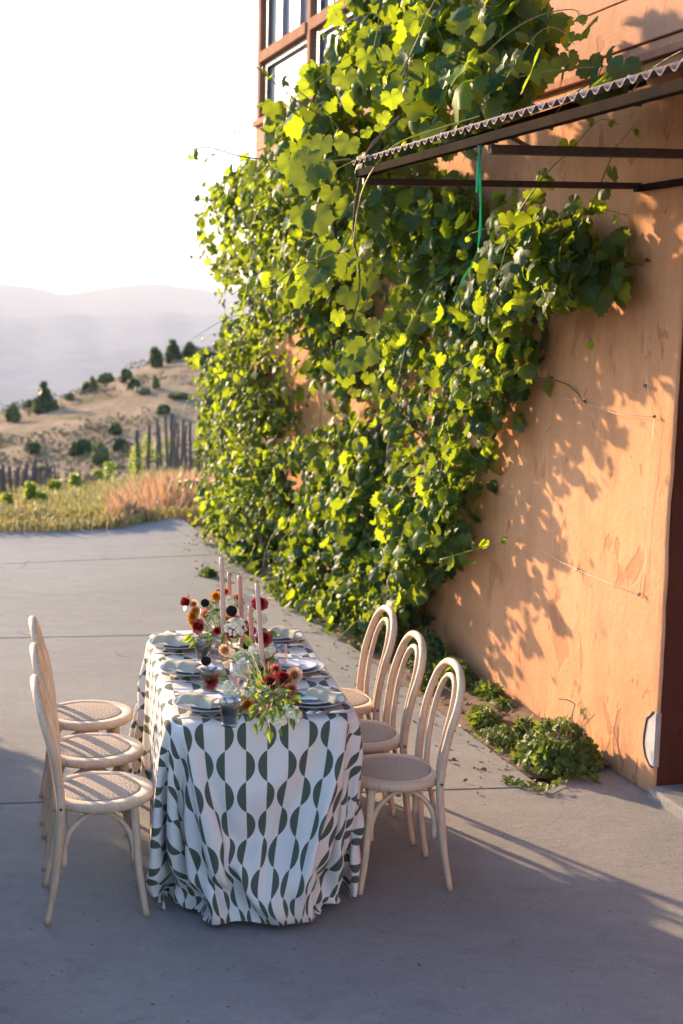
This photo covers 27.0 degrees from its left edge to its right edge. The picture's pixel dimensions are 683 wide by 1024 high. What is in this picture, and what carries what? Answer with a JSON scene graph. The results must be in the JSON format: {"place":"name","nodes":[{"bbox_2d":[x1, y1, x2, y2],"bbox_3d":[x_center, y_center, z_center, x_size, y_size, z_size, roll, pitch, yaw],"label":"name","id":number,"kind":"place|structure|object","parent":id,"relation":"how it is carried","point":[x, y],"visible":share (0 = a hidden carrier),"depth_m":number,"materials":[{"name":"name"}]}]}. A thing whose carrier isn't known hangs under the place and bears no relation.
{"place":"outdoors","nodes":[
{"label":"outdoors","id":0,"kind":"place"},
{"bbox_2d":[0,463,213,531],"bbox_3d":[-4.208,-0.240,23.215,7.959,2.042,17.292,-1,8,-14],"label":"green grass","id":1,"kind":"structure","parent":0,"point":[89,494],"depth_m":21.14,"materials":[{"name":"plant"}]},
{"bbox_2d":[0,514,223,563],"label":"driveway","id":2,"kind":"structure","parent":0,"point":[153,539],"depth_m":13.96,"materials":[{"name":"concrete"}]},
{"bbox_2d":[0,311,251,411],"bbox_3d":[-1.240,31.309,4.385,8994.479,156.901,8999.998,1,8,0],"label":"valley","id":3,"kind":"structure","parent":0,"point":[61,354],"depth_m":2380.65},
{"bbox_2d":[0,283,251,317],"bbox_3d":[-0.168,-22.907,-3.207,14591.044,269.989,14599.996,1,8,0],"label":"mountains","id":4,"kind":"structure","parent":0,"point":[24,301],"depth_m":5272.22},
{"bbox_2d":[0,0,257,293],"label":"sky","id":5,"kind":"structure","parent":0,"point":[103,103],"materials":[{"name":"white"}]},
{"bbox_2d":[0,554,325,637],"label":"driveway","id":6,"kind":"structure","parent":0,"point":[102,598],"depth_m":11.42,"materials":[{"name":"concrete"}]},
{"bbox_2d":[198,566,218,577],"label":"weed","id":7,"kind":"object","parent":6,"relation":"on","point":[207,572],"visible":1,"depth_m":12.33,"materials":[{"name":"green plant"}]},
{"bbox_2d":[0,633,537,803],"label":"driveway","id":8,"kind":"structure","parent":0,"point":[107,668],"depth_m":8.48,"materials":[{"name":"concrete"}]},
{"bbox_2d":[14,534,656,1013],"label":"leaf litter","id":9,"kind":"object","parent":8,"relation":"on","point":[356,684],"visible":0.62,"depth_m":8.07,"materials":[{"name":"plant"}]},
{"bbox_2d":[340,605,396,798],"bbox_3d":[0.004,0.905,6.863,0.470,0.909,0.415,0,8,-13],"label":"bentwood chair","id":10,"kind":"object","parent":8,"relation":"on","point":[361,702],"visible":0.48,"depth_m":6.82,"materials":[{"name":"brown wood"}]},
{"bbox_2d":[0,346,599,786],"bbox_3d":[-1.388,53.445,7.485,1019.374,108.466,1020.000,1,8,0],"label":"hillside","id":11,"kind":"structure","parent":0,"point":[120,400],"depth_m":69.62,"materials":[{"name":"soil"}]},
{"bbox_2d":[0,492,14,504],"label":"young grape vine","id":12,"kind":"object","parent":11,"relation":"on","point":[8,497],"visible":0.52,"depth_m":21.66,"materials":[{"name":"green plant"}]},
{"bbox_2d":[8,466,11,492],"bbox_3d":[-6.303,-0.526,27.111,0.079,0.709,0.068,1,8,0],"label":"wooden post","id":13,"kind":"object","parent":11,"relation":"on","point":[9,478],"visible":0.65,"depth_m":27.07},
{"bbox_2d":[4,402,21,422],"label":"hill tree","id":14,"kind":"object","parent":11,"relation":"on","point":[12,414],"visible":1,"depth_m":73.01,"materials":[{"name":"green plant"}]},
{"bbox_2d":[23,481,37,501],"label":"young grape vine","id":15,"kind":"object","parent":11,"relation":"on","point":[30,491],"visible":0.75,"depth_m":22.54,"materials":[{"name":"green plant"}]},
{"bbox_2d":[24,440,41,453],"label":"hill shrub","id":16,"kind":"object","parent":11,"relation":"on","point":[33,447],"visible":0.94,"depth_m":57.56,"materials":[{"name":"green plant"}]},
{"bbox_2d":[31,380,59,414],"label":"tree","id":17,"kind":"object","parent":11,"relation":"on","point":[44,400],"visible":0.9,"depth_m":74.95,"materials":[{"name":"green plant"}]},
{"bbox_2d":[46,479,62,491],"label":"young grape vine","id":18,"kind":"object","parent":11,"relation":"on","point":[54,483],"visible":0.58,"depth_m":28.25,"materials":[{"name":"green plant"}]},
{"bbox_2d":[67,472,82,487],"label":"young grape vine","id":19,"kind":"object","parent":11,"relation":"on","point":[76,479],"visible":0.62,"depth_m":29.64,"materials":[{"name":"green plant"}]},
{"bbox_2d":[69,437,92,456],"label":"hill shrub","id":20,"kind":"object","parent":11,"relation":"on","point":[80,446],"visible":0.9,"depth_m":57.20,"materials":[{"name":"green plant"}]},
{"bbox_2d":[88,375,98,391],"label":"hill tree","id":21,"kind":"object","parent":11,"relation":"on","point":[93,384],"visible":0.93,"depth_m":79.21,"materials":[{"name":"green plant"}]},
{"bbox_2d":[88,469,104,485],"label":"young grape vine","id":22,"kind":"object","parent":11,"relation":"on","point":[100,472],"visible":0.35,"depth_m":33.98,"materials":[{"name":"green plant"}]},
{"bbox_2d":[90,440,110,465],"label":"hill tree","id":23,"kind":"object","parent":11,"relation":"on","point":[100,453],"visible":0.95,"depth_m":54.41,"materials":[{"name":"green plant"}]},
{"bbox_2d":[97,372,114,383],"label":"hill shrub","id":24,"kind":"object","parent":11,"relation":"on","point":[105,378],"visible":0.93,"depth_m":82.81,"materials":[{"name":"green plant"}]},
{"bbox_2d":[0,467,213,533],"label":"dry grass","id":25,"kind":"structure","parent":11,"relation":"on","point":[16,510],"depth_m":15.40,"materials":[{"name":"plant"}]},
{"bbox_2d":[103,461,119,481],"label":"young grape vine","id":26,"kind":"object","parent":11,"relation":"on","point":[108,469],"visible":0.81,"depth_m":41.78,"materials":[{"name":"green plant"}]},
{"bbox_2d":[107,422,121,434],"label":"hill shrub","id":27,"kind":"object","parent":11,"relation":"on","point":[113,426],"visible":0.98,"depth_m":63.16,"materials":[{"name":"green plant"}]},
{"bbox_2d":[111,437,130,450],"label":"hill shrub","id":28,"kind":"object","parent":11,"relation":"on","point":[117,444],"visible":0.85,"depth_m":58.11,"materials":[{"name":"green plant"}]},
{"bbox_2d":[0,338,251,487],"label":"hillside scrub","id":29,"kind":"object","parent":11,"relation":"on","point":[93,438],"visible":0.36,"depth_m":59.97,"materials":[{"name":"plant"}]},
{"bbox_2d":[119,368,132,382],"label":"hill shrub","id":30,"kind":"object","parent":11,"relation":"on","point":[124,372],"visible":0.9,"depth_m":79.37,"materials":[{"name":"green plant"}]},
{"bbox_2d":[127,377,141,388],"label":"hill shrub","id":31,"kind":"object","parent":11,"relation":"on","point":[131,382],"visible":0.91,"depth_m":76.05,"materials":[{"name":"green plant"}]},
{"bbox_2d":[126,445,143,476],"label":"young grape vine","id":32,"kind":"object","parent":11,"relation":"on","point":[131,467],"visible":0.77,"depth_m":42.16,"materials":[{"name":"green plant"}]},
{"bbox_2d":[135,430,139,473],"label":"wooden post","id":33,"kind":"object","parent":11,"relation":"on","point":[137,444],"visible":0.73,"depth_m":42.12,"materials":[{"name":"wood"}]},
{"bbox_2d":[133,387,150,394],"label":"hill shrub","id":34,"kind":"object","parent":11,"relation":"on","point":[143,390],"visible":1,"depth_m":73.63,"materials":[{"name":"green plant"}]},
{"bbox_2d":[141,436,154,457],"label":"young grape vine","id":35,"kind":"object","parent":11,"relation":"on","point":[151,445],"visible":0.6,"depth_m":54.96,"materials":[{"name":"green plant"}]},
{"bbox_2d":[146,425,150,472],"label":"wooden post","id":36,"kind":"object","parent":11,"relation":"on","point":[148,448],"visible":0.68,"depth_m":43.33,"materials":[{"name":"wood"}]},
{"bbox_2d":[97,467,214,527],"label":"pink grass","id":37,"kind":"structure","parent":11,"relation":"on","point":[148,493],"depth_m":16.87,"materials":[{"name":"plant"}]},
{"bbox_2d":[148,346,163,367],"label":"hill tree","id":38,"kind":"object","parent":11,"relation":"on","point":[156,359],"visible":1,"depth_m":82.46,"materials":[{"name":"green plant"}]},
{"bbox_2d":[155,419,158,469],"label":"wooden post","id":39,"kind":"object","parent":11,"relation":"on","point":[156,436],"visible":0.6,"depth_m":44.52,"materials":[{"name":"wood"}]},
{"bbox_2d":[157,425,161,470],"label":"wooden post","id":40,"kind":"object","parent":11,"relation":"on","point":[159,447],"visible":0.73,"depth_m":43.33,"materials":[{"name":"wood"}]},
{"bbox_2d":[156,403,170,414],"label":"hill shrub","id":41,"kind":"object","parent":11,"relation":"on","point":[160,407],"visible":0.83,"depth_m":67.73,"materials":[{"name":"green plant"}]},
{"bbox_2d":[164,416,169,470],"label":"wooden post","id":42,"kind":"object","parent":11,"relation":"on","point":[166,439],"visible":0.72,"depth_m":42.11,"materials":[{"name":"wood"}]},
{"bbox_2d":[169,413,173,470],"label":"wooden post","id":43,"kind":"object","parent":11,"relation":"on","point":[171,439],"visible":0.57,"depth_m":42.09,"materials":[{"name":"wood"}]},
{"bbox_2d":[165,339,182,360],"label":"hill tree","id":44,"kind":"object","parent":11,"relation":"on","point":[172,347],"visible":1,"depth_m":83.77,"materials":[{"name":"green plant"}]},
{"bbox_2d":[173,420,176,469],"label":"wooden post","id":45,"kind":"object","parent":11,"relation":"on","point":[174,443],"visible":0.66,"depth_m":40.51,"materials":[{"name":"wood"}]},
{"bbox_2d":[176,422,179,469],"bbox_3d":[-3.937,-1.272,34.270,0.120,1.771,0.091,1,8,0],"label":"wooden post","id":46,"kind":"object","parent":11,"relation":"on","point":[177,443],"visible":0.61,"depth_m":34.20,"materials":[{"name":"wood"}]},
{"bbox_2d":[167,392,189,398],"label":"hill shrub","id":47,"kind":"object","parent":11,"relation":"on","point":[179,395],"visible":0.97,"depth_m":70.91,"materials":[{"name":"green plant"}]},
{"bbox_2d":[180,419,184,468],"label":"wooden post","id":48,"kind":"object","parent":11,"relation":"on","point":[182,443],"visible":0.6,"depth_m":40.50,"materials":[{"name":"wood"}]},
{"bbox_2d":[184,425,187,471],"bbox_3d":[-3.288,-1.027,30.061,0.091,1.626,0.072,1,8,0],"label":"wooden post","id":49,"kind":"object","parent":11,"relation":"on","point":[185,445],"visible":0.6,"depth_m":29.99,"materials":[{"name":"wood"}]},
{"bbox_2d":[182,341,197,357],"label":"hill tree","id":50,"kind":"object","parent":11,"relation":"on","point":[189,349],"visible":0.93,"depth_m":83.78,"materials":[{"name":"green plant"}]},
{"bbox_2d":[188,421,191,471],"bbox_3d":[-3.048,-0.967,28.755,0.101,1.740,0.076,1,8,0],"label":"wooden post","id":51,"kind":"object","parent":11,"relation":"on","point":[190,445],"visible":0.61,"depth_m":28.69,"materials":[{"name":"wood"}]},
{"bbox_2d":[164,478,225,496],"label":"grass","id":52,"kind":"structure","parent":11,"relation":"on","point":[188,481],"depth_m":17.30,"materials":[{"name":"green plant"}]},
{"bbox_2d":[199,350,217,366],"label":"hill shrub","id":53,"kind":"object","parent":11,"relation":"on","point":[203,357],"visible":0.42,"depth_m":78.50,"materials":[{"name":"green plant"}]},
{"bbox_2d":[195,526,612,779],"bbox_3d":[-0.085,0.732,11.285,0.485,0.086,8.500,-1,8,-17],"label":"flower bed","id":54,"kind":"object","parent":11,"relation":"on","point":[521,710],"visible":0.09,"depth_m":8.53,"materials":[{"name":"soil"}]},
{"bbox_2d":[263,580,304,611],"bbox_3d":[-0.450,0.655,11.512,0.267,0.139,1.040,-1,8,-19],"label":"leafy bush","id":55,"kind":"object","parent":54,"relation":"on","point":[270,590],"visible":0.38,"depth_m":11.57,"materials":[{"name":"green plant"}]},
{"bbox_2d":[350,612,406,655],"bbox_3d":[0.293,0.789,9.936,0.416,0.316,0.804,-3,9,-29],"label":"leafy bush","id":56,"kind":"object","parent":54,"relation":"on","point":[401,634],"visible":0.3,"depth_m":9.81,"materials":[{"name":"green plant"}]},
{"bbox_2d":[408,672,433,692],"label":"weed","id":57,"kind":"object","parent":54,"relation":"on","point":[425,682],"visible":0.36,"depth_m":8.80,"materials":[{"name":"green plant"}]},
{"bbox_2d":[162,0,682,642],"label":"grape vine","id":58,"kind":"object","parent":54,"relation":"on","point":[308,534],"visible":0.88,"depth_m":8.91,"materials":[{"name":"green plant"}]},
{"bbox_2d":[399,626,447,676],"bbox_3d":[0.555,0.887,9.361,0.333,0.286,0.695,-1,8,-16],"label":"leafy bush","id":59,"kind":"object","parent":54,"relation":"on","point":[435,650],"visible":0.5,"depth_m":9.27,"materials":[{"name":"green plant"}]},
{"bbox_2d":[334,596,539,764],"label":"soil clods","id":60,"kind":"object","parent":54,"relation":"on","point":[468,704],"visible":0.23,"depth_m":8.37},
{"bbox_2d":[429,652,479,690],"bbox_3d":[0.710,1.009,9.035,0.268,0.225,0.612,0,8,-13],"label":"weed","id":61,"kind":"object","parent":54,"relation":"on","point":[469,677],"visible":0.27,"depth_m":8.93,"materials":[{"name":"green plant"}]},
{"bbox_2d":[463,703,502,721],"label":"weed","id":62,"kind":"object","parent":54,"relation":"on","point":[475,707],"visible":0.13,"depth_m":8.21,"materials":[{"name":"green plant"}]},
{"bbox_2d":[466,707,503,732],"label":"weed","id":63,"kind":"object","parent":54,"relation":"on","point":[482,718],"visible":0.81,"depth_m":7.99,"materials":[{"name":"green plant"}]},
{"bbox_2d":[467,678,517,712],"bbox_3d":[0.907,1.107,8.582,0.191,0.184,0.597,0,8,-13],"label":"weed","id":64,"kind":"object","parent":54,"relation":"on","point":[493,693],"visible":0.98,"depth_m":8.54,"materials":[{"name":"green plant"}]},
{"bbox_2d":[473,723,523,752],"bbox_3d":[0.871,1.210,7.737,0.304,0.110,0.373,1,8,0],"label":"ivy clump","id":65,"kind":"object","parent":54,"relation":"on","point":[500,733],"visible":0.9,"depth_m":7.70,"materials":[{"name":"green plant"}]},
{"bbox_2d":[511,714,537,737],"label":"weed","id":66,"kind":"object","parent":54,"relation":"on","point":[519,727],"visible":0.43,"depth_m":7.86,"materials":[{"name":"green plant"}]},
{"bbox_2d":[508,698,605,782],"bbox_3d":[1.131,1.138,7.396,0.520,0.389,0.604,1,8,0],"label":"ivy clump","id":67,"kind":"object","parent":54,"relation":"on","point":[571,742],"visible":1,"depth_m":7.31,"materials":[{"name":"green plant"}]},
{"bbox_2d":[252,0,682,820],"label":"stucco building","id":68,"kind":"structure","parent":11,"relation":"on","point":[572,590],"depth_m":7.49,"materials":[{"name":"paint"}]},
{"bbox_2d":[258,0,315,115],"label":"window","id":69,"kind":"structure","parent":68,"relation":"in","point":[290,44],"depth_m":13.31,"materials":[{"name":"glass"}]},
{"bbox_2d":[309,0,355,65],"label":"window","id":70,"kind":"structure","parent":68,"relation":"in","point":[316,23],"depth_m":12.13,"materials":[{"name":"glass"}]},
{"bbox_2d":[352,59,682,191],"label":"corrugated awning","id":71,"kind":"object","parent":68,"relation":"attached to","point":[570,112],"visible":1,"depth_m":5.24,"materials":[{"name":"metal"}]},
{"bbox_2d":[262,11,603,398],"bbox_3d":[0.433,-1.437,6.624,1.405,1.809,1.027,4,8,19],"label":"hanging vine shoot","id":72,"kind":"object","parent":71,"relation":"hanging from","point":[303,171],"visible":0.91,"depth_m":6.55,"materials":[{"name":"green plant"}]},
{"bbox_2d":[453,145,483,300],"bbox_3d":[0.466,-1.070,5.208,0.094,0.594,0.018,1,8,0],"label":"ribbon streamer","id":73,"kind":"object","parent":71,"relation":"hanging from","point":[478,176],"visible":0.89,"depth_m":5.20,"materials":[{"name":"teal"}]},
{"bbox_2d":[0,766,682,1023],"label":"driveway","id":74,"kind":"structure","parent":0,"point":[573,890],"depth_m":5.34,"materials":[{"name":"concrete"}]},
{"bbox_2d":[28,616,132,824],"bbox_3d":[-1.190,0.922,6.524,0.470,0.909,0.415,0,8,-12],"label":"bentwood chair","id":75,"kind":"object","parent":74,"relation":"on","point":[85,716],"visible":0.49,"depth_m":6.46,"materials":[{"name":"brown wood"}]},
{"bbox_2d":[30,642,142,870],"bbox_3d":[-1.072,0.998,6.009,0.470,0.909,0.415,0,8,-12],"label":"bentwood chair","id":76,"kind":"object","parent":74,"relation":"on","point":[83,752],"visible":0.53,"depth_m":5.95,"materials":[{"name":"brown wood"}]},
{"bbox_2d":[30,674,153,924],"bbox_3d":[-0.959,1.072,5.499,0.470,0.909,0.415,0,8,-13],"label":"bentwood chair","id":77,"kind":"object","parent":74,"relation":"on","point":[94,793],"visible":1,"depth_m":5.40,"materials":[{"name":"brown wood"}]},
{"bbox_2d":[359,631,426,844],"bbox_3d":[0.113,0.983,6.323,0.470,0.909,0.415,0,8,-12],"label":"bentwood chair","id":78,"kind":"object","parent":74,"relation":"on","point":[383,736],"visible":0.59,"depth_m":6.24,"materials":[{"name":"brown wood"}]},
{"bbox_2d":[357,658,464,894],"bbox_3d":[0.237,1.055,5.833,0.470,0.909,0.415,0,8,-12],"label":"bentwood chair","id":79,"kind":"object","parent":74,"relation":"on","point":[395,774],"visible":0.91,"depth_m":5.73,"materials":[{"name":"brown wood"}]},
{"bbox_2d":[502,769,601,791],"bbox_3d":[1.048,1.338,7.050,0.486,0.041,0.237,-1,8,-15],"label":"ivy trail","id":80,"kind":"object","parent":74,"relation":"on","point":[533,785],"visible":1,"depth_m":7.04,"materials":[{"name":"green plant"}]},
{"bbox_3d":[-0.432,1.072,6.155,0.640,0.750,1.480,0,8,-10],"label":"dining table","id":81,"kind":"object","parent":74,"relation":"on","visible":0},
{"bbox_2d":[128,630,363,925],"bbox_3d":[-0.430,1.053,6.123,0.998,0.762,1.855,0,8,-10],"label":"tablecloth","id":82,"kind":"object","parent":81,"relation":"on","point":[247,823],"visible":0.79,"depth_m":5.35,"materials":[{"name":"fabric"}]},
{"bbox_2d":[148,634,207,649],"bbox_3d":[-0.737,0.594,6.447,0.275,0.020,0.275,1,8,0],"label":"dinner plate","id":83,"kind":"object","parent":82,"relation":"on","point":[159,645],"visible":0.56,"depth_m":6.39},
{"bbox_2d":[158,635,200,646],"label":"salad plate","id":84,"kind":"object","parent":83,"relation":"on","point":[182,644],"visible":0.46,"depth_m":6.42,"materials":[{"name":"white ceramic"}]},
{"bbox_2d":[151,633,183,646],"bbox_3d":[-0.770,0.576,6.410,0.154,0.042,0.093,6,9,28],"label":"napkin","id":85,"kind":"object","parent":84,"relation":"on","point":[170,639],"visible":0.91,"depth_m":6.40,"materials":[{"name":"white fabric"}]},
{"bbox_2d":[159,659,223,676],"bbox_3d":[-0.630,0.661,5.987,0.275,0.020,0.275,1,8,0],"label":"dinner plate","id":86,"kind":"object","parent":82,"relation":"on","point":[215,670],"visible":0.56,"depth_m":5.95,"materials":[{"name":"ceramic"}]},
{"bbox_2d":[169,660,215,673],"bbox_3d":[-0.630,0.655,5.990,0.202,0.016,0.202,1,8,0],"label":"salad plate","id":87,"kind":"object","parent":86,"relation":"on","point":[211,666],"visible":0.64,"depth_m":5.96,"materials":[{"name":"white ceramic"}]},
{"bbox_2d":[162,659,201,673],"bbox_3d":[-0.662,0.643,5.950,0.154,0.041,0.093,6,9,28],"label":"napkin","id":88,"kind":"object","parent":87,"relation":"on","point":[186,665],"visible":1,"depth_m":5.94,"materials":[{"name":"white fabric"}]},
{"bbox_2d":[172,692,243,712],"bbox_3d":[-0.512,0.736,5.472,0.275,0.020,0.275,1,8,0],"label":"dinner plate","id":89,"kind":"object","parent":82,"relation":"on","point":[237,703],"visible":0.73,"depth_m":5.43,"materials":[{"name":"ceramic"}]},
{"bbox_2d":[185,693,234,708],"bbox_3d":[-0.511,0.730,5.475,0.202,0.016,0.202,1,8,0],"label":"salad plate","id":90,"kind":"object","parent":89,"relation":"on","point":[228,700],"visible":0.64,"depth_m":5.47,"materials":[{"name":"white ceramic"}]},
{"bbox_2d":[176,692,218,708],"bbox_3d":[-0.544,0.718,5.435,0.154,0.041,0.093,6,9,28],"label":"napkin","id":91,"kind":"object","parent":90,"relation":"on","point":[199,699],"visible":1,"depth_m":5.42,"materials":[{"name":"white fabric"}]},
{"bbox_2d":[218,555,230,659],"bbox_3d":[-0.505,0.413,6.189,0.062,0.462,0.062,1,8,0],"label":"taper candle","id":92,"kind":"object","parent":82,"relation":"on","point":[222,595],"visible":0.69,"depth_m":6.17,"materials":[{"name":"wax"}]},
{"bbox_2d":[180,588,278,665],"bbox_3d":[-0.508,0.503,6.241,0.415,0.269,0.732,-2,9,-21],"label":"flower arrangement","id":93,"kind":"object","parent":82,"relation":"on","point":[234,624],"visible":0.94,"depth_m":6.23,"materials":[{"name":"multicoloured plant"}]},
{"bbox_2d":[227,572,231,602],"bbox_3d":[-0.523,0.420,6.746,0.062,0.292,0.062,1,8,0],"label":"taper candle","id":94,"kind":"object","parent":82,"relation":"on","point":[229,581],"visible":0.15,"depth_m":6.73,"materials":[{"name":"wax"}]},
{"bbox_2d":[238,573,247,650],"bbox_3d":[-0.438,0.446,6.370,0.062,0.350,0.062,1,8,0],"label":"taper candle","id":95,"kind":"object","parent":82,"relation":"on","point":[240,599],"visible":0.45,"depth_m":6.36,"materials":[{"name":"wax"}]},
{"bbox_2d":[248,606,254,645],"bbox_3d":[-0.365,0.530,5.981,0.062,0.295,0.062,1,8,0],"label":"taper candle","id":96,"kind":"object","parent":82,"relation":"on","point":[251,625],"visible":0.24,"depth_m":5.96,"materials":[{"name":"wax"}]},
{"bbox_2d":[255,583,264,677],"bbox_3d":[-0.317,0.489,5.840,0.065,0.418,0.062,8,11,41],"label":"taper candle","id":97,"kind":"object","parent":82,"relation":"on","point":[259,627],"visible":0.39,"depth_m":5.83,"materials":[{"name":"wax"}]},
{"bbox_2d":[217,634,304,743],"bbox_3d":[-0.313,0.656,5.652,0.330,0.213,1.104,0,8,-10],"label":"flower arrangement","id":98,"kind":"object","parent":82,"relation":"on","point":[274,680],"visible":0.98,"depth_m":5.59,"materials":[{"name":"multicoloured plant"}]},
{"bbox_2d":[203,673,230,689],"bbox_3d":[-0.479,0.674,5.619,0.147,0.066,0.044,4,8,17],"label":"dark red bloom","id":99,"kind":"object","parent":98,"relation":"in","point":[210,681],"visible":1,"depth_m":5.63,"materials":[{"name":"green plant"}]},
{"bbox_2d":[254,628,302,642],"bbox_3d":[-0.315,0.579,6.630,0.275,0.020,0.275,1,8,0],"label":"dinner plate","id":100,"kind":"object","parent":82,"relation":"on","point":[298,635],"visible":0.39,"depth_m":6.59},
{"bbox_2d":[254,630,295,639],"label":"salad plate","id":101,"kind":"object","parent":100,"relation":"on","point":[275,638],"visible":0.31,"depth_m":6.58,"materials":[{"name":"white ceramic"}]},
{"bbox_2d":[269,625,300,638],"bbox_3d":[-0.259,0.560,6.619,0.154,0.039,0.093,8,10,40],"label":"napkin","id":102,"kind":"object","parent":101,"relation":"on","point":[284,631],"visible":0.91,"depth_m":6.61,"materials":[{"name":"white fabric"}]},
{"bbox_2d":[265,657,325,673],"bbox_3d":[-0.205,0.660,6.071,0.275,0.020,0.275,1,8,0],"label":"dinner plate","id":103,"kind":"object","parent":82,"relation":"on","point":[320,666],"visible":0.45,"depth_m":6.08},
{"bbox_2d":[273,658,316,670],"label":"salad plate","id":104,"kind":"object","parent":103,"relation":"on","point":[305,664],"visible":0.59,"depth_m":6.10,"materials":[{"name":"white ceramic"}]},
{"bbox_2d":[279,659,299,665],"bbox_3d":[-0.224,0.642,6.085,0.085,0.001,0.125,1,8,-4],"label":"menu card","id":105,"kind":"object","parent":104,"relation":"on","point":[289,662],"visible":0.98,"depth_m":6.08,"materials":[{"name":"paper"}]},
{"bbox_2d":[279,688,345,708],"bbox_3d":[-0.118,0.734,5.561,0.275,0.020,0.275,1,8,0],"label":"dinner plate","id":106,"kind":"object","parent":82,"relation":"on","point":[341,699],"visible":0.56,"depth_m":5.50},
{"bbox_2d":[288,690,329,704],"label":"salad plate","id":107,"kind":"object","parent":106,"relation":"on","point":[312,702],"visible":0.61,"depth_m":5.52,"materials":[{"name":"white ceramic"}]},
{"bbox_2d":[304,686,344,703],"bbox_3d":[-0.063,0.714,5.549,0.154,0.038,0.093,8,10,40],"label":"napkin","id":108,"kind":"object","parent":107,"relation":"on","point":[322,694],"visible":1,"depth_m":5.54,"materials":[{"name":"white fabric"}]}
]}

